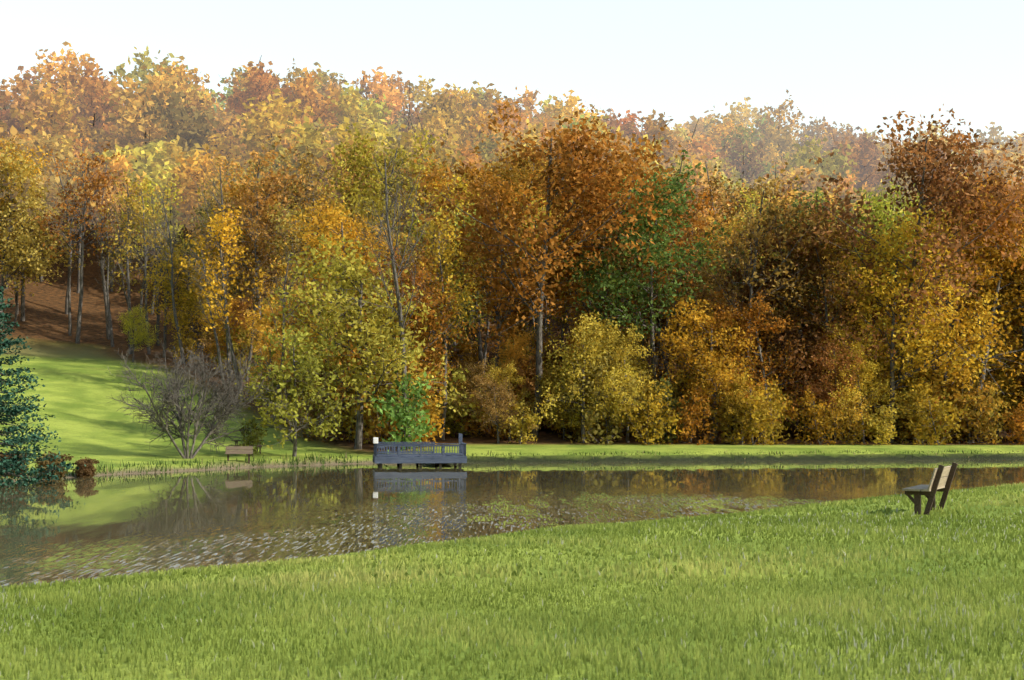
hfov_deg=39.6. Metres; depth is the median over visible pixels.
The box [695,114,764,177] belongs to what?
tree
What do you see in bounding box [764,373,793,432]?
tree
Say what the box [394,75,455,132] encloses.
tree
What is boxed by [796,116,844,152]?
tree
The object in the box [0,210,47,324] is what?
tree
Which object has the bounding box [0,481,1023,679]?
grass
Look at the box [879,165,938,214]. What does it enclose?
tree
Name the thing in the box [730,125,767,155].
tree
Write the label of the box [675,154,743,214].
tree
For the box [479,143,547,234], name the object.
tree
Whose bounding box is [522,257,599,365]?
tree
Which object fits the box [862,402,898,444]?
bush
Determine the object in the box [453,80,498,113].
tree
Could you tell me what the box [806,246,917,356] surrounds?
tree
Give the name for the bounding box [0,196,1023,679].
ground
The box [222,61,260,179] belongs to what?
tree
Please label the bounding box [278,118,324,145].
tree
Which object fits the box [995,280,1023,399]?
tree
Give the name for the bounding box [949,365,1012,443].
bush
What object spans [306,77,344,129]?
tree
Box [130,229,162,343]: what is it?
tree
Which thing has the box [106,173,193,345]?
tree
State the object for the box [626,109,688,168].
tree
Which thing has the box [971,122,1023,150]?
tree
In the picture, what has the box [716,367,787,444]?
bush
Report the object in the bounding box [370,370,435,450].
bush
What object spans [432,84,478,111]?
tree
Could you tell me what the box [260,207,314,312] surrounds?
tree
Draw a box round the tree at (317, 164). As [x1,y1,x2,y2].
[282,140,346,207]
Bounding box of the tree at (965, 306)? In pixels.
[897,208,986,384]
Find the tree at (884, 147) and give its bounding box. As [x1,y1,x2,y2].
[855,136,898,168]
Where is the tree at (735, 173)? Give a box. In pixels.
[709,156,743,183]
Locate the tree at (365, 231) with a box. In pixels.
[335,203,402,267]
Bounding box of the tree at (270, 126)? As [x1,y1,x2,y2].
[232,88,314,172]
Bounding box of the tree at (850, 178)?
[834,170,872,202]
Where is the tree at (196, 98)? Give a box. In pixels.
[151,84,224,163]
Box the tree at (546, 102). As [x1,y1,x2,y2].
[526,94,568,126]
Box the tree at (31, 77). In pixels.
[1,66,52,120]
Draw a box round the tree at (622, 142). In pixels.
[595,131,665,171]
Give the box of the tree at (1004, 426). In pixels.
[985,408,1012,438]
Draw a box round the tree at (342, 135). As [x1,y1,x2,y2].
[308,116,404,200]
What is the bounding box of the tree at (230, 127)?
[200,110,280,159]
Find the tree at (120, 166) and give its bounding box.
[74,148,146,291]
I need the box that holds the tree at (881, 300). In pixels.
[829,216,897,385]
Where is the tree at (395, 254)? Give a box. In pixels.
[383,242,450,345]
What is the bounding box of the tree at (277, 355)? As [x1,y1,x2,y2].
[241,297,303,411]
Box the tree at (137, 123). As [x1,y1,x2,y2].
[102,65,189,149]
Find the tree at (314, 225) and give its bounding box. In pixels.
[267,197,349,346]
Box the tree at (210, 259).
[175,216,251,302]
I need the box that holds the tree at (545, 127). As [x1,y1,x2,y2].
[514,118,556,150]
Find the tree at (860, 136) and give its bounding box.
[830,126,884,147]
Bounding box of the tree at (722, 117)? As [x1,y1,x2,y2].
[693,106,742,155]
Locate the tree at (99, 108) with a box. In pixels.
[50,57,125,149]
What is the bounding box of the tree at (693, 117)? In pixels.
[666,110,719,127]
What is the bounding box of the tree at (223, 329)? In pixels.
[201,295,246,354]
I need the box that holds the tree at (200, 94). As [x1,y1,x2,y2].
[174,80,231,153]
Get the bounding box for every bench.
[225,445,252,463]
[902,462,957,514]
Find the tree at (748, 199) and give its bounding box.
[705,178,781,377]
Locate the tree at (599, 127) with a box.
[578,115,634,153]
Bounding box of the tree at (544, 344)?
[524,330,563,373]
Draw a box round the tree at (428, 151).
[402,139,475,180]
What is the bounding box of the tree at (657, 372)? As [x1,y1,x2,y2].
[644,368,672,402]
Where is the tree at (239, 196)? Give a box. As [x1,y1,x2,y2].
[190,166,305,362]
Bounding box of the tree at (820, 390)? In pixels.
[782,337,868,441]
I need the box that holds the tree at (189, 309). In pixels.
[138,245,246,361]
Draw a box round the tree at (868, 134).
[857,128,891,157]
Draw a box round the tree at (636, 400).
[603,356,663,433]
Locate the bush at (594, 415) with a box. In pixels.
[557,345,656,444]
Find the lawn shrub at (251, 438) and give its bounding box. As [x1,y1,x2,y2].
[239,417,267,455]
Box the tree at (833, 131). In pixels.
[811,116,857,155]
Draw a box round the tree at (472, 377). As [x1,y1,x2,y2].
[438,354,514,432]
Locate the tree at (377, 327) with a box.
[262,231,485,449]
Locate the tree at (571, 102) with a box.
[543,89,603,137]
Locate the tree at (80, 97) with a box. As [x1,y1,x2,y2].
[42,70,135,166]
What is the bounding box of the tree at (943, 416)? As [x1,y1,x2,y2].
[912,395,955,441]
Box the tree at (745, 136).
[713,122,764,183]
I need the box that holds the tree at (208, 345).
[200,324,216,364]
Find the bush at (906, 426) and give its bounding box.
[892,377,953,443]
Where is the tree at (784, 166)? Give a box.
[762,161,804,183]
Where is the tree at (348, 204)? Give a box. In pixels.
[308,190,373,254]
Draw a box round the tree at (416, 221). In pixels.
[401,209,467,332]
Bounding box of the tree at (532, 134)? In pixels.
[488,119,559,169]
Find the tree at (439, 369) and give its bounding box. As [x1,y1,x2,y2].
[385,332,451,400]
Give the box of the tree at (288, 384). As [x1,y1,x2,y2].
[273,353,314,421]
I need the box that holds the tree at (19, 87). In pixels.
[0,73,79,231]
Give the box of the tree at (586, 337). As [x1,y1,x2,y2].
[516,310,653,442]
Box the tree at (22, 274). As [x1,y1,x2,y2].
[0,143,58,320]
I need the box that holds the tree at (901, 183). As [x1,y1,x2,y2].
[875,166,920,215]
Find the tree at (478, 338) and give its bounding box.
[404,199,513,373]
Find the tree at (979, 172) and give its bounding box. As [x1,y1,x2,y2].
[925,168,1023,374]
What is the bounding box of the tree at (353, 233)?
[234,195,407,361]
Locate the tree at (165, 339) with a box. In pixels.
[146,213,185,357]
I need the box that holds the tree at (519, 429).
[498,400,539,443]
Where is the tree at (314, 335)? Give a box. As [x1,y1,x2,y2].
[279,314,356,435]
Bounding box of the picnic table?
[230,440,265,453]
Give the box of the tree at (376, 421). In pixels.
[352,344,446,447]
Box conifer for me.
[0,285,85,486]
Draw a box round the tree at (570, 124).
[560,114,611,152]
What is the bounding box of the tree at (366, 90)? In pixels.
[336,77,402,130]
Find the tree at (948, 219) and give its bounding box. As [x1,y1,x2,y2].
[912,174,1022,344]
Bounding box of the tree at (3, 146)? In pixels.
[0,132,42,288]
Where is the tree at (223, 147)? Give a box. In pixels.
[201,133,255,182]
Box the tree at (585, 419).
[554,371,624,439]
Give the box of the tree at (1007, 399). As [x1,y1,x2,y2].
[969,343,1019,435]
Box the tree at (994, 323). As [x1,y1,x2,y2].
[963,272,1021,357]
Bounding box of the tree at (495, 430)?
[471,388,528,438]
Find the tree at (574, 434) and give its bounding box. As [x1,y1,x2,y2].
[544,375,607,440]
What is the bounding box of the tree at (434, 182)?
[380,155,525,344]
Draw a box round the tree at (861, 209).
[837,192,899,256]
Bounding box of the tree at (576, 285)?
[501,140,720,360]
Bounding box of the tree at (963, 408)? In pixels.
[950,379,995,440]
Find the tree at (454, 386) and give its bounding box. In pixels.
[428,365,474,420]
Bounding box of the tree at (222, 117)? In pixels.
[214,107,233,151]
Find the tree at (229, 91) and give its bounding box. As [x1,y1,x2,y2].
[200,80,241,118]
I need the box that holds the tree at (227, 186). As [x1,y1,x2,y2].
[182,159,285,329]
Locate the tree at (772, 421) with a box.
[736,375,793,443]
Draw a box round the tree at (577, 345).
[550,333,607,392]
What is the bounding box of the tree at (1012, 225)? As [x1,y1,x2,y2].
[905,164,1023,361]
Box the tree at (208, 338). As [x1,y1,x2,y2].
[198,327,226,367]
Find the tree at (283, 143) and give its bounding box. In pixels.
[264,120,334,210]
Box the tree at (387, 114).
[359,96,398,146]
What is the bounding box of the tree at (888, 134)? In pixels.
[878,132,911,147]
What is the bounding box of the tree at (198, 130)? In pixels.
[130,85,219,246]
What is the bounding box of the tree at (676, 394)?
[668,372,709,433]
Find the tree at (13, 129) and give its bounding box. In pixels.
[0,120,99,244]
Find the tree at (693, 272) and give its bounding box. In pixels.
[645,206,793,350]
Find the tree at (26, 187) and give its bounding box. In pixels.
[0,147,42,231]
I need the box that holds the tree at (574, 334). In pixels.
[563,316,595,360]
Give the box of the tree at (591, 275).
[564,212,633,329]
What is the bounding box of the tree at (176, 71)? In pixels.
[146,55,224,132]
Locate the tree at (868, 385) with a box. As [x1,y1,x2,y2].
[830,358,896,436]
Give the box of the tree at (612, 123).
[592,111,646,153]
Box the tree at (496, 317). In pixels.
[472,214,519,370]
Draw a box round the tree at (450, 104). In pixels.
[395,85,480,147]
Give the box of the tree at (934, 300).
[901,227,977,383]
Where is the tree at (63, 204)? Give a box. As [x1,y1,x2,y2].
[31,141,157,343]
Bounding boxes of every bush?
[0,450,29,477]
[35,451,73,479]
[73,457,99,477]
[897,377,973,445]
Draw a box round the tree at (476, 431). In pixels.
[460,398,487,437]
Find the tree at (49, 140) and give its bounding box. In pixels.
[0,126,79,281]
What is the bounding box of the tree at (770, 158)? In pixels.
[753,142,792,182]
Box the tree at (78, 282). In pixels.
[69,138,117,292]
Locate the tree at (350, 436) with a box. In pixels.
[328,387,375,442]
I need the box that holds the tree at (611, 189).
[556,160,644,364]
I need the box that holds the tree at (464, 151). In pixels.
[445,140,490,204]
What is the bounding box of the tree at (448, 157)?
[399,149,483,335]
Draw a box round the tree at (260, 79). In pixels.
[210,61,307,128]
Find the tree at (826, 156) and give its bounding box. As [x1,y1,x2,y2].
[820,149,867,190]
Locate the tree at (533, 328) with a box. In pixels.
[524,294,537,357]
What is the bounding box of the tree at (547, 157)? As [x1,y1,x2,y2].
[525,137,572,196]
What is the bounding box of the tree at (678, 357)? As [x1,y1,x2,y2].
[658,324,703,376]
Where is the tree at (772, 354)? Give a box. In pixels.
[646,264,822,415]
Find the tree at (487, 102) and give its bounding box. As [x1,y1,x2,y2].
[467,83,527,129]
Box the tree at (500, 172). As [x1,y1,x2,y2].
[468,143,536,261]
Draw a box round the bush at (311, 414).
[286,359,379,442]
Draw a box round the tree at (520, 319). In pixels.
[502,292,554,345]
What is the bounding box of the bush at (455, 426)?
[432,365,489,436]
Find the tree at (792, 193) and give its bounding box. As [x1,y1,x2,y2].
[686,181,832,395]
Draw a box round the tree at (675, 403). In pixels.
[638,373,702,443]
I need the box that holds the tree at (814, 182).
[793,167,864,203]
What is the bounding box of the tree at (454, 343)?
[452,213,463,361]
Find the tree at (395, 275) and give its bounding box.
[342,127,454,448]
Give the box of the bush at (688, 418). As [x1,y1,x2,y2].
[670,382,717,444]
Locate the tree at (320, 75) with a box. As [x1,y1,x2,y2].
[309,68,342,93]
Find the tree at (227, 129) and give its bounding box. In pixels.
[199,114,252,164]
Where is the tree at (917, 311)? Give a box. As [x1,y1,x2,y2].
[871,273,953,369]
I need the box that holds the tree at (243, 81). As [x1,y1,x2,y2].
[211,61,286,129]
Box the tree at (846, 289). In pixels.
[807,237,871,327]
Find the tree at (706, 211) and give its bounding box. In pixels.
[688,205,727,229]
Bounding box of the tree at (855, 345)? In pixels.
[812,318,901,440]
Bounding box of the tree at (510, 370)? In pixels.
[472,357,549,440]
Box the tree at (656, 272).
[572,165,693,364]
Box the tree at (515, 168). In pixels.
[448,144,587,337]
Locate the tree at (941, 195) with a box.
[766,104,1023,438]
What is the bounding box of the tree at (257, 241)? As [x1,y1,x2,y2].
[219,209,282,380]
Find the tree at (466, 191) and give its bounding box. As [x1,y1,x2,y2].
[425,158,502,343]
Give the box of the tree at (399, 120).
[367,95,410,139]
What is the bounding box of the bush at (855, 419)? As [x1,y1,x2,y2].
[825,392,874,444]
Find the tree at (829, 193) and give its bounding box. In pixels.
[808,178,850,200]
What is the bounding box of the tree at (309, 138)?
[253,116,351,201]
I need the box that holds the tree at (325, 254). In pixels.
[293,228,356,313]
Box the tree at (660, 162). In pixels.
[631,145,674,176]
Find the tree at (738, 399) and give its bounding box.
[703,373,778,443]
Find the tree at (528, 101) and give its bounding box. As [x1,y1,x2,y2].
[500,85,552,129]
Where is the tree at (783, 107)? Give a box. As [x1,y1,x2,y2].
[752,90,831,152]
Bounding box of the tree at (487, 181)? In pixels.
[426,140,590,400]
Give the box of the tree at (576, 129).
[539,128,610,294]
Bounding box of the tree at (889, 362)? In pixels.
[881,338,927,386]
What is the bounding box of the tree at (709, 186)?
[692,161,722,213]
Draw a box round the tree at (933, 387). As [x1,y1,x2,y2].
[889,368,953,441]
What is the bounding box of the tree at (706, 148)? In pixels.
[681,133,744,176]
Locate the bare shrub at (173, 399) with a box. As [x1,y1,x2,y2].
[106,337,277,458]
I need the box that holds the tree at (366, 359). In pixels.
[342,335,407,395]
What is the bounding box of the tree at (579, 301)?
[561,240,614,323]
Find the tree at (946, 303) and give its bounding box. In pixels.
[926,253,979,377]
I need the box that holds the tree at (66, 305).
[48,153,95,314]
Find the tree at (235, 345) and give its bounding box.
[211,323,256,379]
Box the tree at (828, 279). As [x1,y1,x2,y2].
[792,245,886,355]
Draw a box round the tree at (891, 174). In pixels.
[870,151,931,200]
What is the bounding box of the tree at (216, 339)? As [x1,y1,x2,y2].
[173,234,225,386]
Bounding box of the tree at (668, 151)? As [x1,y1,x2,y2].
[655,130,715,175]
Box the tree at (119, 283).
[88,213,142,334]
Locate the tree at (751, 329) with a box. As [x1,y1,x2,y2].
[687,289,846,440]
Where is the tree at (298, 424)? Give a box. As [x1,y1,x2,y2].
[284,390,332,437]
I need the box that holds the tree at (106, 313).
[81,165,126,339]
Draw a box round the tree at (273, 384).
[252,367,297,406]
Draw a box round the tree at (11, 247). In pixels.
[0,142,92,329]
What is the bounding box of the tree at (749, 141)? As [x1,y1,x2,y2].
[728,131,764,156]
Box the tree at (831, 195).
[817,188,856,223]
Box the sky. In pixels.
[0,0,1023,147]
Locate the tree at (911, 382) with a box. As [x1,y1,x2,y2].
[886,363,947,440]
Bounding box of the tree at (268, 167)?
[190,164,279,229]
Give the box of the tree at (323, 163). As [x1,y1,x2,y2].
[292,135,427,239]
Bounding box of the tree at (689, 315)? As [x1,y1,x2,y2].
[676,255,709,393]
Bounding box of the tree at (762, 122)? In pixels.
[738,113,796,152]
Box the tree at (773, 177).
[749,167,815,192]
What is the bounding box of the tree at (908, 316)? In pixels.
[876,264,957,362]
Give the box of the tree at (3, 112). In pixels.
[0,100,25,135]
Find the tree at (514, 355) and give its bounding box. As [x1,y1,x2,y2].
[485,330,534,413]
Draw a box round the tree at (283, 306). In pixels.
[248,246,321,419]
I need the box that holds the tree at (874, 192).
[835,174,884,230]
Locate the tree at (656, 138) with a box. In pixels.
[630,124,676,174]
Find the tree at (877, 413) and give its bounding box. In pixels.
[865,393,888,437]
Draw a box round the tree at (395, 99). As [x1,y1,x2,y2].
[350,66,412,129]
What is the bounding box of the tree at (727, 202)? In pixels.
[697,182,804,301]
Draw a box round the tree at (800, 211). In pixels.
[705,178,850,428]
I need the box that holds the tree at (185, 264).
[183,203,208,348]
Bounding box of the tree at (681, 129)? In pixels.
[672,124,699,141]
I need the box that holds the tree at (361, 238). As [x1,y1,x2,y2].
[315,210,377,309]
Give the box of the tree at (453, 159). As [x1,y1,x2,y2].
[406,141,478,217]
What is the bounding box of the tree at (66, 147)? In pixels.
[32,135,100,260]
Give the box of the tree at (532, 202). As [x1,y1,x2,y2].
[508,186,578,368]
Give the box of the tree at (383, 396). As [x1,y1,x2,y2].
[356,370,418,435]
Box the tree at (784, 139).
[750,122,807,165]
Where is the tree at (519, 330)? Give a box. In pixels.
[488,320,526,360]
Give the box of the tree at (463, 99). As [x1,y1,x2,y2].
[424,84,487,130]
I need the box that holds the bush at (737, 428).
[707,389,764,443]
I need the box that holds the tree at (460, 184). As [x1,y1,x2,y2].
[389,173,478,381]
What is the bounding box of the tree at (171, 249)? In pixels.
[131,189,196,363]
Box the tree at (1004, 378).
[986,353,1022,439]
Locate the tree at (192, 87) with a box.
[137,64,216,118]
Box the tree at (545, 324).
[519,194,566,355]
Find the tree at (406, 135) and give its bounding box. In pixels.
[377,124,465,178]
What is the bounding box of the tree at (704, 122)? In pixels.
[685,116,715,134]
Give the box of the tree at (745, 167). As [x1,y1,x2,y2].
[711,132,767,184]
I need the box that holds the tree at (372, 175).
[315,123,445,266]
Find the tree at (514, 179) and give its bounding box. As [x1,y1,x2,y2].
[481,139,581,351]
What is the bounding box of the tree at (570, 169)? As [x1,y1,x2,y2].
[403,100,689,436]
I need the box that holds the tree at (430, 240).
[390,210,460,390]
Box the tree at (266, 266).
[223,196,298,312]
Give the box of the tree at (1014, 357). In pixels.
[1005,326,1022,373]
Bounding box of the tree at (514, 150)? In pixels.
[474,136,535,179]
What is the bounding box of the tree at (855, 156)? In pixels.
[812,136,887,195]
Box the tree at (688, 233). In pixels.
[625,174,721,386]
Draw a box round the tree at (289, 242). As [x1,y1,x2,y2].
[258,201,340,365]
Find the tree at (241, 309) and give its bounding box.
[212,296,255,371]
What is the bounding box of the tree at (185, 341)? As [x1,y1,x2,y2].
[166,324,199,362]
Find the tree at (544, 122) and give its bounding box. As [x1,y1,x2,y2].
[522,114,558,137]
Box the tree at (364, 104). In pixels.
[327,82,390,130]
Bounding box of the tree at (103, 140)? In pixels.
[72,121,134,233]
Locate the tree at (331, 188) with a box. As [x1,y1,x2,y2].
[279,173,354,275]
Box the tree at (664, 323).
[580,240,699,375]
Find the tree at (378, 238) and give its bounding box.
[356,211,394,281]
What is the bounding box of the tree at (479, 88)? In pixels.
[469,87,506,112]
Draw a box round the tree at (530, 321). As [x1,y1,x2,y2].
[485,201,576,401]
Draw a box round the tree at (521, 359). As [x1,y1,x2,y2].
[484,338,534,379]
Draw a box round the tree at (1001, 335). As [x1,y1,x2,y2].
[967,267,1022,409]
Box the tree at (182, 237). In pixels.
[166,194,271,302]
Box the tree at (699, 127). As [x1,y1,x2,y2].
[671,118,711,141]
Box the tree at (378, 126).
[359,119,430,154]
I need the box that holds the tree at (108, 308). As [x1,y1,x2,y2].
[77,204,132,346]
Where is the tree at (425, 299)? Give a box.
[312,239,489,434]
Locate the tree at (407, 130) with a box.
[398,112,441,143]
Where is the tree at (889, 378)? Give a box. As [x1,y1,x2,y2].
[875,357,937,404]
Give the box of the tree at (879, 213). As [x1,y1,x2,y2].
[779,174,950,411]
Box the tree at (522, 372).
[499,350,553,431]
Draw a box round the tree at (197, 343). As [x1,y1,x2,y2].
[174,218,205,347]
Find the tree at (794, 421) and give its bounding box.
[781,353,844,438]
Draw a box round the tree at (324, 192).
[253,146,371,277]
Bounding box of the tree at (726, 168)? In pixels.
[700,152,738,181]
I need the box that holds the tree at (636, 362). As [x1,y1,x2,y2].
[601,328,654,431]
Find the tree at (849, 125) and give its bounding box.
[813,120,856,138]
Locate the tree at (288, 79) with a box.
[270,58,303,88]
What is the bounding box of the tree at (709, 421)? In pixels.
[699,404,752,431]
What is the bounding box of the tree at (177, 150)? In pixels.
[141,135,213,273]
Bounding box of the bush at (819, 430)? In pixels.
[788,385,845,444]
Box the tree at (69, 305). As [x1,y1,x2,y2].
[53,180,97,335]
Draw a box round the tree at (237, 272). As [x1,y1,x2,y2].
[216,186,266,320]
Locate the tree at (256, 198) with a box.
[191,135,339,376]
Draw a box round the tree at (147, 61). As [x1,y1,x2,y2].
[110,46,187,106]
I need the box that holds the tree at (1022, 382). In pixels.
[1005,371,1023,440]
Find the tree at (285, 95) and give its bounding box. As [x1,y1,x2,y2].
[272,78,343,129]
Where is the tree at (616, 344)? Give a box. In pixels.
[603,325,648,420]
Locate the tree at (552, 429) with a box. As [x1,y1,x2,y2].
[530,370,580,436]
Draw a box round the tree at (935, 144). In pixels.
[903,132,955,172]
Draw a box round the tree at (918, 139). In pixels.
[910,120,969,154]
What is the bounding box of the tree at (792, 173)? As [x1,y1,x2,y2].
[776,167,814,194]
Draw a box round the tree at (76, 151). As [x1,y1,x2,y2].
[47,134,115,234]
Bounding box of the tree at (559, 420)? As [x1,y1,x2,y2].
[525,356,586,438]
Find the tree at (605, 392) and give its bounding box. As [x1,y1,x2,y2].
[561,360,642,440]
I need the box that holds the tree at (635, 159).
[602,144,668,184]
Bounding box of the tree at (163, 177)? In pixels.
[131,161,198,277]
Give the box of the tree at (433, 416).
[402,391,449,444]
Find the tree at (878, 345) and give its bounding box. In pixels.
[817,312,897,374]
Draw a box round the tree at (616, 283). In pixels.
[563,143,732,432]
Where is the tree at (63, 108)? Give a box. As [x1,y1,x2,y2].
[9,82,98,227]
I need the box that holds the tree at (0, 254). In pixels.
[0,188,31,313]
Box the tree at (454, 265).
[426,200,486,375]
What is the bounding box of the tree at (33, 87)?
[6,77,43,108]
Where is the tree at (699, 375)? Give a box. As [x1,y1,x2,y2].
[680,333,742,416]
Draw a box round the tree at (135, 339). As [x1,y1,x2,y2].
[116,304,160,361]
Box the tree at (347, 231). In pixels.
[311,204,375,293]
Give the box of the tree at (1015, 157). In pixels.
[984,145,1023,183]
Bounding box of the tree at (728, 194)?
[688,160,770,277]
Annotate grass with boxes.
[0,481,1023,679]
[1,448,1023,479]
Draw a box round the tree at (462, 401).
[447,378,488,429]
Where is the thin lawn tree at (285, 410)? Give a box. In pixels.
[234,325,359,456]
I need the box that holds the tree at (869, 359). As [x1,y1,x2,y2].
[792,325,886,440]
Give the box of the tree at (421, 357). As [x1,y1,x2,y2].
[411,339,431,395]
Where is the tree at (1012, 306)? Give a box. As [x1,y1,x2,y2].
[901,228,1023,442]
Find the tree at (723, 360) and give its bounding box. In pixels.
[651,296,803,440]
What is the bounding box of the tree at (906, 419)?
[889,368,949,439]
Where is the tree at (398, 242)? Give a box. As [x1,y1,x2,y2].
[374,201,430,282]
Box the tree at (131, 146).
[105,136,173,241]
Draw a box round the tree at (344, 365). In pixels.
[329,356,372,434]
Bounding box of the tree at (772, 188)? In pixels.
[754,182,780,198]
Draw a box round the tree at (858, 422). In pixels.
[833,391,878,438]
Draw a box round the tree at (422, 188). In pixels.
[369,151,456,275]
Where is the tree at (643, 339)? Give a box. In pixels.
[579,222,714,414]
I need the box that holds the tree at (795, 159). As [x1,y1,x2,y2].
[785,146,811,167]
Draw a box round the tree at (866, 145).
[849,132,893,191]
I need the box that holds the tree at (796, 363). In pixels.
[776,334,823,421]
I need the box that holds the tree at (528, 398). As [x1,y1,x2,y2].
[513,363,555,429]
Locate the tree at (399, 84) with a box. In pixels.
[365,70,424,137]
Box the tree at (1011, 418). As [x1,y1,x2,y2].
[1002,390,1023,435]
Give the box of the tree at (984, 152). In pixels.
[955,139,1023,186]
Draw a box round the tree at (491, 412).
[466,373,538,442]
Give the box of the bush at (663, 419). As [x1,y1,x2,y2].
[615,375,681,444]
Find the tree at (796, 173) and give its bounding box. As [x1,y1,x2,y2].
[776,162,827,201]
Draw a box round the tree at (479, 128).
[457,107,511,161]
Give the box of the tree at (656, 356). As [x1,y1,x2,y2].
[583,245,712,365]
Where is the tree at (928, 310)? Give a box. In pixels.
[902,274,945,351]
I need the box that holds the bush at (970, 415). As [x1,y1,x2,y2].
[939,363,1011,443]
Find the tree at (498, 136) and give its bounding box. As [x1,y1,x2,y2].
[478,127,507,153]
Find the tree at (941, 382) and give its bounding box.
[931,368,952,391]
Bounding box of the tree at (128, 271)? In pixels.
[98,169,149,353]
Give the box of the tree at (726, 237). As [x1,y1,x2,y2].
[685,210,777,341]
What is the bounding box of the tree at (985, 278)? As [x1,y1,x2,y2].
[946,222,1023,343]
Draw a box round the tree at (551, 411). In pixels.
[533,354,589,433]
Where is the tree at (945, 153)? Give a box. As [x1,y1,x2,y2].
[910,138,957,184]
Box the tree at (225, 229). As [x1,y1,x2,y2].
[169,205,257,402]
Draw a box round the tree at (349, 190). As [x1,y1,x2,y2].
[329,167,385,297]
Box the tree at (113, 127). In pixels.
[100,117,157,151]
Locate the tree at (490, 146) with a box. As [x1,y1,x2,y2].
[471,123,506,177]
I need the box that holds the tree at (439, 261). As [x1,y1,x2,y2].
[397,206,484,439]
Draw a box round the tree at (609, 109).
[599,108,636,129]
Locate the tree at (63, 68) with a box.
[30,41,106,110]
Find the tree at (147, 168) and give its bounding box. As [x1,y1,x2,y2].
[54,139,178,267]
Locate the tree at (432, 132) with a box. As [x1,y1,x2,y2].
[416,112,463,149]
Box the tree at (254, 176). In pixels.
[194,144,320,365]
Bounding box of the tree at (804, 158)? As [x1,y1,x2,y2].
[777,134,857,192]
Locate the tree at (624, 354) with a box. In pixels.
[572,319,677,442]
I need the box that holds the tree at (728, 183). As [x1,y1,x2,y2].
[682,161,747,195]
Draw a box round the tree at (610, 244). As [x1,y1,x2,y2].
[564,168,722,396]
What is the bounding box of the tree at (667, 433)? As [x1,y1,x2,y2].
[639,396,685,438]
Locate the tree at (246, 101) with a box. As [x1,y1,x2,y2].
[215,92,291,145]
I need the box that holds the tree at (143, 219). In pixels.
[86,171,181,353]
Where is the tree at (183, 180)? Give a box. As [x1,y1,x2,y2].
[156,143,240,303]
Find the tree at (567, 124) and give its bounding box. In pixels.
[548,115,576,132]
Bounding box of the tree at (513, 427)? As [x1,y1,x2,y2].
[499,398,524,436]
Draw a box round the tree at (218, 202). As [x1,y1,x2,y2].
[182,150,250,377]
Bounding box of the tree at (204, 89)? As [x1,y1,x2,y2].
[197,80,226,119]
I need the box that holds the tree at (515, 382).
[490,357,529,413]
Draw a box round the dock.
[373,433,466,467]
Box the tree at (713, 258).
[673,210,772,331]
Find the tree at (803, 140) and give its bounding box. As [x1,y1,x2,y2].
[790,134,824,156]
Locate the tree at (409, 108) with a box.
[397,82,421,129]
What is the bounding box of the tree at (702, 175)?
[677,163,739,217]
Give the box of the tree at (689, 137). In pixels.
[680,136,708,162]
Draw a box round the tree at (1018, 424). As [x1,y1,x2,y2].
[1003,397,1023,444]
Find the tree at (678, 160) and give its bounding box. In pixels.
[626,134,688,200]
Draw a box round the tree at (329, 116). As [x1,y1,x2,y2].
[266,67,345,140]
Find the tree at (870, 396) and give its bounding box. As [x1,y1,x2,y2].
[809,342,916,443]
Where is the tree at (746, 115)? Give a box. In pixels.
[714,97,769,145]
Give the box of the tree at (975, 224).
[911,173,1023,385]
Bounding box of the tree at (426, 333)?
[327,268,462,425]
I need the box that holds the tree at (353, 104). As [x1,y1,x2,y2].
[315,86,390,140]
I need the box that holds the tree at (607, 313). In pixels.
[588,223,623,425]
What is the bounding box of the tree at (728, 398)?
[693,353,758,433]
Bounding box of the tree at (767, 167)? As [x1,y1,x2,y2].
[749,160,778,186]
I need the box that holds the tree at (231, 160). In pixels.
[199,156,251,211]
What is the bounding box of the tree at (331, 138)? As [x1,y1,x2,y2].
[321,132,341,153]
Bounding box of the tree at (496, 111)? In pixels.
[461,95,524,141]
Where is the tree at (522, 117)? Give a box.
[492,105,531,136]
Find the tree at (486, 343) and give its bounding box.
[453,216,524,393]
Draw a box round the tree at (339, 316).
[301,249,364,433]
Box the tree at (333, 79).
[290,62,347,128]
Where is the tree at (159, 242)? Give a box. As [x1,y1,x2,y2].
[149,180,176,313]
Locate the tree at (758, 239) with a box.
[689,158,840,437]
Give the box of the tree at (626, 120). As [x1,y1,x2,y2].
[614,110,653,140]
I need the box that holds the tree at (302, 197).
[266,176,337,236]
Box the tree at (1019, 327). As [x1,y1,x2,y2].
[962,244,1023,359]
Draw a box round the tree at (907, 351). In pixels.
[824,204,1011,442]
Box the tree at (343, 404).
[291,249,374,422]
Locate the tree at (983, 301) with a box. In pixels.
[936,202,1015,433]
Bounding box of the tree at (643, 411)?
[624,373,673,436]
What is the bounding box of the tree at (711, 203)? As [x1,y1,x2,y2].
[656,176,745,358]
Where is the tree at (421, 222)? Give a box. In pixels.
[395,189,445,266]
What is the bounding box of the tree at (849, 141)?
[847,140,886,190]
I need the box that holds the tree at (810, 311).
[760,193,889,439]
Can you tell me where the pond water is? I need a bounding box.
[0,459,1023,587]
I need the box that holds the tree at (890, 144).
[877,134,905,166]
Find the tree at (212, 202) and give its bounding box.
[192,178,271,366]
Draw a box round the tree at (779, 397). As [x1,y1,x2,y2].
[765,359,796,429]
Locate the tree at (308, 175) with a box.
[271,157,336,224]
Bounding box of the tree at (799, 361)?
[691,192,901,435]
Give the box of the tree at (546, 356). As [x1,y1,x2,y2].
[526,352,564,392]
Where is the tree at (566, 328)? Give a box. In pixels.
[524,184,580,340]
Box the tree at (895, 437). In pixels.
[863,360,944,440]
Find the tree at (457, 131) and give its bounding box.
[416,107,474,162]
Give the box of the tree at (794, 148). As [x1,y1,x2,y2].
[778,139,820,167]
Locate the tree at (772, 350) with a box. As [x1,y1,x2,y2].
[752,313,793,371]
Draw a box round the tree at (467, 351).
[438,324,488,376]
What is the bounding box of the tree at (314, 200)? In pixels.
[288,177,341,324]
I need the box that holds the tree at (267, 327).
[242,298,291,355]

